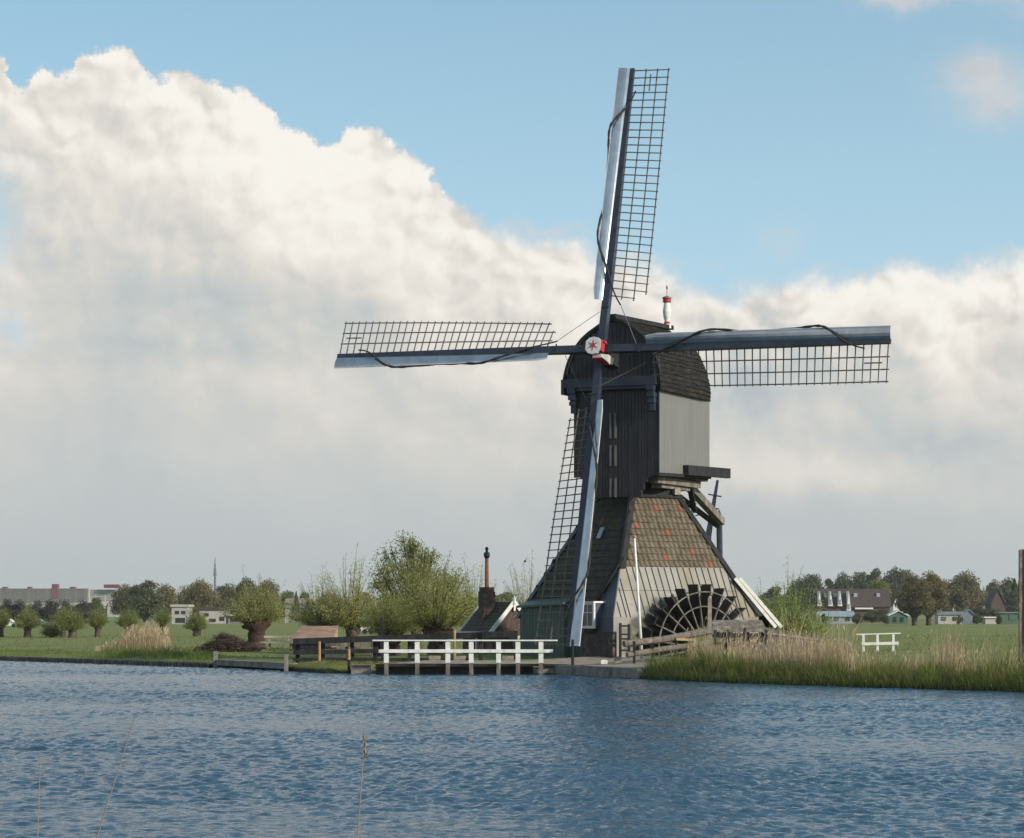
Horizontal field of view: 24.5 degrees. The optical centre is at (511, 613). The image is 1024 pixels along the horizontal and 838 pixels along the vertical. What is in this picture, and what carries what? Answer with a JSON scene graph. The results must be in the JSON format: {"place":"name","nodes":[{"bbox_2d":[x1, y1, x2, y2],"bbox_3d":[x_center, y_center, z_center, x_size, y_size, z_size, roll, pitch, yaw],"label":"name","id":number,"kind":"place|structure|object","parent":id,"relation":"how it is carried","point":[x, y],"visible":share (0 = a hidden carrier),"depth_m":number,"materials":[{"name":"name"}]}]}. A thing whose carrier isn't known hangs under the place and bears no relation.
{"place":"outdoors","nodes":[
{"label":"outdoors","id":0,"kind":"place"},
{"bbox_2d":[170,604,193,623],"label":"house","id":1,"kind":"structure","parent":0,"point":[178,617],"depth_m":500.00,"materials":[{"name":"paint"}]},
{"bbox_2d":[198,607,231,623],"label":"house","id":2,"kind":"structure","parent":0,"point":[213,614],"depth_m":520.00,"materials":[{"name":"paint"}]},
{"bbox_2d":[0,660,1023,837],"bbox_3d":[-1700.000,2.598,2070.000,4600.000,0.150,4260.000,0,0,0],"label":"water","id":3,"kind":"structure","parent":0,"point":[218,752],"depth_m":42.68,"materials":[{"name":"blue liquid"}]},
{"bbox_2d":[37,757,40,837],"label":"reed stem","id":4,"kind":"object","parent":3,"relation":"in","point":[39,798],"visible":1,"depth_m":6.00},
{"bbox_2d":[96,717,134,837],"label":"reed stem","id":5,"kind":"object","parent":3,"relation":"in","point":[114,781],"visible":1,"depth_m":6.80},
{"bbox_2d":[357,734,366,837],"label":"reed stem","id":6,"kind":"object","parent":3,"relation":"in","point":[364,747],"visible":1,"depth_m":6.20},
{"bbox_2d":[0,614,1023,691],"bbox_3d":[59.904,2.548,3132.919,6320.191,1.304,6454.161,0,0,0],"label":"ground","id":7,"kind":"structure","parent":0,"point":[283,628],"depth_m":185.29,"materials":[{"name":"green plant"}]},
{"bbox_2d":[0,604,11,636],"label":"pollard willow","id":8,"kind":"object","parent":7,"relation":"on","point":[4,619],"visible":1,"depth_m":225.75,"materials":[{"name":"green plant"}]},
{"bbox_2d":[0,598,15,619],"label":"tree","id":9,"kind":"object","parent":7,"relation":"on","point":[7,604],"visible":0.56,"depth_m":499.15,"materials":[{"name":"green plant"}]},
{"bbox_2d":[10,599,26,620],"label":"tree","id":10,"kind":"object","parent":7,"relation":"on","point":[18,607],"visible":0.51,"depth_m":498.95,"materials":[{"name":"green plant"}]},
{"bbox_2d":[10,598,44,637],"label":"pollard willow","id":11,"kind":"object","parent":7,"relation":"on","point":[26,620],"visible":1,"depth_m":223.61,"materials":[{"name":"green plant"}]},
{"bbox_2d":[26,600,46,618],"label":"tree","id":12,"kind":"object","parent":7,"relation":"on","point":[35,604],"visible":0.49,"depth_m":499.58,"materials":[{"name":"green plant"}]},
{"bbox_2d":[39,599,59,622],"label":"tree","id":13,"kind":"object","parent":7,"relation":"on","point":[48,609],"visible":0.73,"depth_m":498.87,"materials":[{"name":"green plant"}]},
{"bbox_2d":[38,611,66,636],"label":"bush","id":14,"kind":"object","parent":7,"relation":"on","point":[52,631],"visible":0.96,"depth_m":223.69,"materials":[{"name":"green plant"}]},
{"bbox_2d":[0,584,119,616],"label":"apartment block","id":15,"kind":"structure","parent":7,"relation":"on","point":[73,595],"depth_m":1500.00,"materials":[{"name":"paint"}]},
{"bbox_2d":[52,605,69,635],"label":"pollard willow","id":16,"kind":"object","parent":7,"relation":"on","point":[59,615],"visible":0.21,"depth_m":231.79,"materials":[{"name":"green plant"}]},
{"bbox_2d":[54,599,76,614],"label":"tree","id":17,"kind":"object","parent":7,"relation":"on","point":[63,603],"visible":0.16,"depth_m":499.39,"materials":[{"name":"green plant"}]},
{"bbox_2d":[56,602,90,637],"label":"pollard willow","id":18,"kind":"object","parent":7,"relation":"on","point":[70,625],"visible":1,"depth_m":221.62,"materials":[{"name":"green plant"}]},
{"bbox_2d":[72,600,92,623],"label":"tree","id":19,"kind":"object","parent":7,"relation":"on","point":[85,605],"visible":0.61,"depth_m":499.57,"materials":[{"name":"green plant"}]},
{"bbox_2d":[85,605,109,636],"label":"pollard willow","id":20,"kind":"object","parent":7,"relation":"on","point":[97,621],"visible":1,"depth_m":223.74,"materials":[{"name":"green plant"}]},
{"bbox_2d":[89,596,105,615],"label":"tree","id":21,"kind":"object","parent":7,"relation":"on","point":[96,601],"visible":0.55,"depth_m":558.97,"materials":[{"name":"green plant"}]},
{"bbox_2d":[0,656,213,667],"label":"revetment","id":22,"kind":"object","parent":7,"relation":"on","point":[114,661],"visible":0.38,"depth_m":120.57,"materials":[{"name":"grey wood"}]},
{"bbox_2d":[108,583,138,617],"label":"tree","id":23,"kind":"object","parent":7,"relation":"on","point":[119,599],"visible":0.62,"depth_m":617.74,"materials":[{"name":"green plant"}]},
{"bbox_2d":[112,601,141,635],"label":"pollard willow","id":24,"kind":"object","parent":7,"relation":"on","point":[128,620],"visible":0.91,"depth_m":239.71,"materials":[{"name":"green plant"}]},
{"bbox_2d":[92,620,171,650],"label":"reed clump","id":25,"kind":"object","parent":7,"relation":"on","point":[143,637],"visible":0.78,"depth_m":142.51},
{"bbox_2d":[123,580,168,621],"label":"tree","id":26,"kind":"object","parent":7,"relation":"on","point":[144,599],"visible":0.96,"depth_m":597.97,"materials":[{"name":"green plant"}]},
{"bbox_2d":[153,606,172,635],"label":"pollard willow","id":27,"kind":"object","parent":7,"relation":"on","point":[163,618],"visible":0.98,"depth_m":239.68,"materials":[{"name":"green plant"}]},
{"bbox_2d":[154,583,181,614],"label":"tree","id":28,"kind":"object","parent":7,"relation":"on","point":[170,593],"visible":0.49,"depth_m":617.85,"materials":[{"name":"green plant"}]},
{"bbox_2d":[175,585,194,613],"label":"tree","id":29,"kind":"object","parent":7,"relation":"on","point":[182,593],"visible":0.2,"depth_m":639.30,"materials":[{"name":"green plant"}]},
{"bbox_2d":[182,606,211,635],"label":"pollard willow","id":30,"kind":"object","parent":7,"relation":"on","point":[195,625],"visible":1,"depth_m":231.64,"materials":[{"name":"green plant"}]},
{"bbox_2d":[182,578,220,617],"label":"tree","id":31,"kind":"object","parent":7,"relation":"on","point":[202,595],"visible":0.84,"depth_m":618.21,"materials":[{"name":"green plant"}]},
{"bbox_2d":[186,631,262,651],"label":"brushwood pile","id":32,"kind":"object","parent":7,"relation":"on","point":[222,642],"visible":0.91,"depth_m":141.57,"materials":[{"name":"brown plant"}]},
{"bbox_2d":[212,583,237,612],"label":"tree","id":33,"kind":"object","parent":7,"relation":"on","point":[222,593],"visible":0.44,"depth_m":638.17,"materials":[{"name":"green plant"}]},
{"bbox_2d":[0,641,453,666],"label":"lawn grass","id":34,"kind":"structure","parent":7,"relation":"on","point":[198,654],"depth_m":123.55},
{"bbox_2d":[230,576,257,611],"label":"tree","id":35,"kind":"object","parent":7,"relation":"on","point":[240,585],"visible":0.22,"depth_m":558.82,"materials":[{"name":"green plant"}]},
{"bbox_2d":[214,651,296,670],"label":"landing stage","id":36,"kind":"object","parent":7,"relation":"on","point":[258,664],"visible":0.82,"depth_m":108.49,"materials":[{"name":"wood"}]},
{"bbox_2d":[214,564,299,648],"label":"old pollard willow","id":37,"kind":"object","parent":7,"relation":"on","point":[258,620],"visible":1,"depth_m":149.48,"materials":[{"name":"green plant"}]},
{"bbox_2d":[256,577,282,605],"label":"tree","id":38,"kind":"object","parent":7,"relation":"on","point":[266,585],"visible":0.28,"depth_m":559.18,"materials":[{"name":"green plant"}]},
{"bbox_2d":[260,636,296,649],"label":"picnic table","id":39,"kind":"object","parent":7,"relation":"on","point":[290,641],"visible":0.94,"depth_m":136.62,"materials":[{"name":"grey wood"}]},
{"bbox_2d":[278,590,294,617],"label":"tree","id":40,"kind":"object","parent":7,"relation":"on","point":[286,595],"visible":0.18,"depth_m":619.62,"materials":[{"name":"green plant"}]},
{"bbox_2d":[292,591,299,622],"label":"conifer","id":41,"kind":"object","parent":7,"relation":"on","point":[297,601],"visible":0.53,"depth_m":559.62,"materials":[{"name":"green plant"}]},
{"bbox_2d":[284,598,310,622],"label":"house","id":42,"kind":"structure","parent":7,"relation":"on","point":[287,618],"depth_m":560.00,"materials":[{"name":"paint"}]},
{"bbox_2d":[287,626,338,650],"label":"shed","id":43,"kind":"structure","parent":7,"relation":"on","point":[315,631],"depth_m":145.90,"materials":[{"name":"brown wood"}]},
{"bbox_2d":[286,564,350,627],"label":"willow","id":44,"kind":"object","parent":7,"relation":"on","point":[309,618],"visible":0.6,"depth_m":152.54,"materials":[{"name":"green plant"}]},
{"bbox_2d":[325,643,349,657],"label":"garden bench","id":45,"kind":"object","parent":7,"relation":"on","point":[336,644],"visible":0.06,"depth_m":112.16,"materials":[{"name":"grey wood"}]},
{"bbox_2d":[306,542,384,648],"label":"willow","id":46,"kind":"object","parent":7,"relation":"on","point":[344,621],"visible":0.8,"depth_m":150.51,"materials":[{"name":"green plant"}]},
{"bbox_2d":[341,642,372,657],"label":"garden bench","id":47,"kind":"object","parent":7,"relation":"on","point":[363,644],"visible":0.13,"depth_m":113.19,"materials":[{"name":"beige wood"}]},
{"bbox_2d":[351,665,371,673],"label":"crate","id":48,"kind":"object","parent":7,"relation":"on","point":[362,669],"visible":0.71,"depth_m":101.25,"materials":[{"name":"grey wood"}]},
{"bbox_2d":[380,617,383,657],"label":"old post","id":49,"kind":"object","parent":7,"relation":"on","point":[381,632],"visible":0.64,"depth_m":111.94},
{"bbox_2d":[349,574,422,655],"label":"willow","id":50,"kind":"object","parent":7,"relation":"on","point":[394,626],"visible":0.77,"depth_m":126.41,"materials":[{"name":"green plant"}]},
{"bbox_2d":[372,633,400,656],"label":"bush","id":51,"kind":"object","parent":7,"relation":"on","point":[392,644],"visible":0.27,"depth_m":114.61,"materials":[{"name":"plant"}]},
{"bbox_2d":[293,631,517,662],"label":"fence","id":52,"kind":"object","parent":7,"relation":"on","point":[298,652],"visible":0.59,"depth_m":106.42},
{"bbox_2d":[366,530,472,654],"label":"tall willow","id":53,"kind":"object","parent":7,"relation":"on","point":[411,546],"visible":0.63,"depth_m":129.34,"materials":[{"name":"green plant"}]},
{"bbox_2d":[383,550,477,654],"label":"willow","id":54,"kind":"object","parent":7,"relation":"on","point":[426,616],"visible":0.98,"depth_m":122.43,"materials":[{"name":"green plant"}]},
{"bbox_2d":[453,630,455,659],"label":"stake","id":55,"kind":"object","parent":7,"relation":"on","point":[454,638],"visible":0.65,"depth_m":104.96,"materials":[{"name":"beige wood"}]},
{"bbox_2d":[445,555,507,626],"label":"willow","id":56,"kind":"object","parent":7,"relation":"on","point":[470,597],"visible":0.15,"depth_m":131.67,"materials":[{"name":"green plant"}]},
{"bbox_2d":[375,664,581,673],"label":"jetty","id":57,"kind":"object","parent":7,"relation":"on","point":[455,669],"visible":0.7,"depth_m":100.60,"materials":[{"name":"wood"}]},
{"bbox_2d":[458,547,520,653],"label":"brick hut","id":58,"kind":"object","parent":7,"relation":"on","point":[489,614],"visible":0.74,"depth_m":118.19,"materials":[{"name":"brick"}]},
{"bbox_2d":[495,591,519,604],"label":"tree","id":59,"kind":"object","parent":7,"relation":"on","point":[497,599],"visible":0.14,"depth_m":697.92,"materials":[{"name":"green plant"}]},
{"bbox_2d":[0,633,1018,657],"bbox_3d":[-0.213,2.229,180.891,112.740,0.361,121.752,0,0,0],"label":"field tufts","id":60,"kind":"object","parent":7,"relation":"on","point":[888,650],"visible":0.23,"depth_m":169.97,"materials":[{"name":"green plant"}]},
{"bbox_2d":[375,665,646,678],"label":"quay","id":61,"kind":"structure","parent":7,"relation":"on","point":[613,671],"depth_m":96.75,"materials":[{"name":"concrete"}]},
{"bbox_2d":[372,640,557,674],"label":"railing","id":62,"kind":"object","parent":61,"relation":"on","point":[447,650],"visible":0.84,"depth_m":99.91,"materials":[{"name":"white wood"}]},
{"bbox_2d":[499,551,540,603],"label":"willow","id":63,"kind":"object","parent":7,"relation":"on","point":[522,595],"visible":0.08,"depth_m":140.00,"materials":[{"name":"green plant"}]},
{"bbox_2d":[571,639,573,665],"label":"bollard post","id":64,"kind":"object","parent":7,"relation":"on","point":[572,652],"visible":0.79,"depth_m":99.25,"materials":[{"name":"wood"}]},
{"bbox_2d":[334,68,890,657],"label":"windmill","id":65,"kind":"object","parent":7,"relation":"on","point":[636,392],"visible":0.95,"depth_m":106.70,"materials":[{"name":"wood"}]},
{"bbox_2d":[582,603,594,628],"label":"window frame","id":66,"kind":"structure","parent":65,"relation":"in","point":[588,621],"depth_m":105.13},
{"bbox_2d":[622,627,712,663],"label":"rail fence","id":67,"kind":"object","parent":7,"relation":"on","point":[682,636],"visible":0.69,"depth_m":98.86,"materials":[{"name":"grey wood"}]},
{"bbox_2d":[708,596,711,647],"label":"tall post","id":68,"kind":"object","parent":7,"relation":"on","point":[709,611],"visible":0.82,"depth_m":100.32,"materials":[{"name":"grey wood"}]},
{"bbox_2d":[712,620,767,655],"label":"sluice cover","id":69,"kind":"object","parent":7,"relation":"on","point":[722,625],"visible":0.49,"depth_m":101.33,"materials":[{"name":"grey wood"}]},
{"bbox_2d":[755,576,788,642],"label":"shrub","id":70,"kind":"object","parent":7,"relation":"on","point":[781,616],"visible":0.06,"depth_m":125.83,"materials":[{"name":"green plant"}]},
{"bbox_2d":[759,587,797,616],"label":"tree","id":71,"kind":"object","parent":7,"relation":"on","point":[770,595],"visible":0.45,"depth_m":877.28,"materials":[{"name":"green plant"}]},
{"bbox_2d":[766,628,820,656],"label":"board fence","id":72,"kind":"object","parent":7,"relation":"on","point":[769,632],"visible":0.3,"depth_m":105.23,"materials":[{"name":"brown wood"}]},
{"bbox_2d":[785,577,808,613],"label":"tree","id":73,"kind":"object","parent":7,"relation":"on","point":[798,586],"visible":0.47,"depth_m":897.82,"materials":[{"name":"green plant"}]},
{"bbox_2d":[762,557,836,649],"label":"shrub","id":74,"kind":"object","parent":7,"relation":"on","point":[791,609],"visible":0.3,"depth_m":127.59,"materials":[{"name":"green plant"}]},
{"bbox_2d":[798,573,824,611],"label":"tree","id":75,"kind":"object","parent":7,"relation":"on","point":[812,582],"visible":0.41,"depth_m":897.95,"materials":[{"name":"green plant"}]},
{"bbox_2d":[819,578,836,588],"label":"tree","id":76,"kind":"object","parent":7,"relation":"on","point":[828,583],"visible":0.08,"depth_m":899.17,"materials":[{"name":"green plant"}]},
{"bbox_2d":[815,611,854,623],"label":"greenhouse","id":77,"kind":"object","parent":7,"relation":"on","point":[847,616],"visible":0.77,"depth_m":520.00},
{"bbox_2d":[669,604,1023,677],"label":"reeds","id":78,"kind":"object","parent":7,"relation":"on","point":[795,653],"visible":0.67,"depth_m":86.85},
{"bbox_2d":[834,571,859,588],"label":"tree","id":79,"kind":"object","parent":7,"relation":"on","point":[841,582],"visible":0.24,"depth_m":898.12,"materials":[{"name":"green plant"}]},
{"bbox_2d":[851,613,861,623],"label":"bush","id":80,"kind":"object","parent":7,"relation":"on","point":[857,618],"visible":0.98,"depth_m":484.63,"materials":[{"name":"green plant"}]},
{"bbox_2d":[851,571,870,588],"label":"tree","id":81,"kind":"object","parent":7,"relation":"on","point":[860,579],"visible":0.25,"depth_m":897.60,"materials":[{"name":"green plant"}]},
{"bbox_2d":[862,609,881,622],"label":"bush","id":82,"kind":"object","parent":7,"relation":"on","point":[871,615],"visible":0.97,"depth_m":559.07,"materials":[{"name":"green plant"}]},
{"bbox_2d":[861,568,891,588],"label":"tree","id":83,"kind":"object","parent":7,"relation":"on","point":[874,574],"visible":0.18,"depth_m":898.32,"materials":[{"name":"green plant"}]},
{"bbox_2d":[856,633,900,651],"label":"bridge rail","id":84,"kind":"object","parent":7,"relation":"on","point":[877,643],"visible":0.63,"depth_m":140.92,"materials":[{"name":"white wood"}]},
{"bbox_2d":[867,577,891,597],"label":"yellow tree","id":85,"kind":"object","parent":7,"relation":"on","point":[881,584],"visible":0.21,"depth_m":718.54,"materials":[{"name":"green plant"}]},
{"bbox_2d":[883,565,901,599],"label":"tree","id":86,"kind":"object","parent":7,"relation":"on","point":[891,578],"visible":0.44,"depth_m":897.43,"materials":[{"name":"green plant"}]},
{"bbox_2d":[886,610,908,623],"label":"garden shed","id":87,"kind":"structure","parent":7,"relation":"on","point":[896,617],"depth_m":500.00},
{"bbox_2d":[896,569,912,613],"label":"tree","id":88,"kind":"object","parent":7,"relation":"on","point":[903,572],"visible":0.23,"depth_m":897.54,"materials":[{"name":"green plant"}]},
{"bbox_2d":[893,572,934,625],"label":"field willow","id":89,"kind":"object","parent":7,"relation":"on","point":[913,594],"visible":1,"depth_m":438.25,"materials":[{"name":"green plant"}]},
{"bbox_2d":[919,570,951,624],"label":"field willow","id":90,"kind":"object","parent":7,"relation":"on","point":[939,594],"visible":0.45,"depth_m":443.68,"materials":[{"name":"green plant"}]},
{"bbox_2d":[934,612,962,623],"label":"garden shed","id":91,"kind":"structure","parent":7,"relation":"on","point":[945,617],"depth_m":500.00,"materials":[{"name":"paint"}]},
{"bbox_2d":[945,569,984,610],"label":"tree","id":92,"kind":"object","parent":7,"relation":"on","point":[965,591],"visible":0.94,"depth_m":697.73,"materials":[{"name":"green plant"}]},
{"bbox_2d":[962,609,974,623],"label":"garden shed","id":93,"kind":"structure","parent":7,"relation":"on","point":[968,616],"depth_m":505.00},
{"bbox_2d":[971,585,988,609],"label":"tree","id":94,"kind":"object","parent":7,"relation":"on","point":[986,594],"visible":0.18,"depth_m":757.61,"materials":[{"name":"green plant"}]},
{"bbox_2d":[972,606,991,622],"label":"bush","id":95,"kind":"object","parent":7,"relation":"on","point":[981,612],"visible":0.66,"depth_m":559.09,"materials":[{"name":"green plant"}]},
{"bbox_2d":[981,617,995,623],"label":"garden shed","id":96,"kind":"structure","parent":7,"relation":"on","point":[988,620],"depth_m":500.00,"materials":[{"name":"paint"}]},
{"bbox_2d":[983,578,1005,601],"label":"tree","id":97,"kind":"object","parent":7,"relation":"on","point":[991,586],"visible":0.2,"depth_m":798.81,"materials":[{"name":"green plant"}]},
{"bbox_2d":[994,612,1018,623],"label":"garden shed","id":98,"kind":"structure","parent":7,"relation":"on","point":[1009,617],"depth_m":500.00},
{"bbox_2d":[998,577,1015,611],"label":"tree","id":99,"kind":"object","parent":7,"relation":"on","point":[1005,586],"visible":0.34,"depth_m":818.50,"materials":[{"name":"green plant"}]},
{"bbox_2d":[1006,578,1018,619],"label":"conifer","id":100,"kind":"object","parent":7,"relation":"on","point":[1013,597],"visible":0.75,"depth_m":559.34,"materials":[{"name":"green plant"}]},
{"bbox_2d":[1019,549,1023,661],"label":"mooring pile","id":101,"kind":"object","parent":7,"relation":"on","point":[1021,595],"visible":0.74,"depth_m":82.37,"materials":[{"name":"brown wood"}]},
{"bbox_2d":[0,0,1023,613],"label":"sky","id":102,"kind":"structure","parent":0,"point":[199,199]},
{"bbox_2d":[399,656,684,667],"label":"paving","id":103,"kind":"structure","parent":0,"point":[596,661],"depth_m":102.23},
{"bbox_2d":[619,623,629,656],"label":"wooden rack","id":104,"kind":"object","parent":103,"relation":"on","point":[621,638],"visible":0.88,"depth_m":103.51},
{"bbox_2d":[632,535,643,660],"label":"flagpole","id":105,"kind":"object","parent":103,"relation":"on","point":[634,537],"visible":0.91,"depth_m":99.95,"materials":[{"name":"beige wood"}]},
{"bbox_2d":[629,637,1023,691],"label":"bank grass","id":106,"kind":"structure","parent":0,"point":[1004,676],"depth_m":84.54,"materials":[{"name":"plant"}]},
{"bbox_2d":[810,589,891,621],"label":"row house","id":107,"kind":"structure","parent":0,"point":[861,601],"depth_m":601.12,"materials":[{"name":"brick"}]},
{"bbox_2d":[890,596,898,611],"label":"house","id":108,"kind":"structure","parent":0,"point":[893,600],"depth_m":620.61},
{"bbox_2d":[984,589,1005,613],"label":"house","id":109,"kind":"structure","parent":0,"point":[994,599],"depth_m":640.00,"materials":[{"name":"brick"}]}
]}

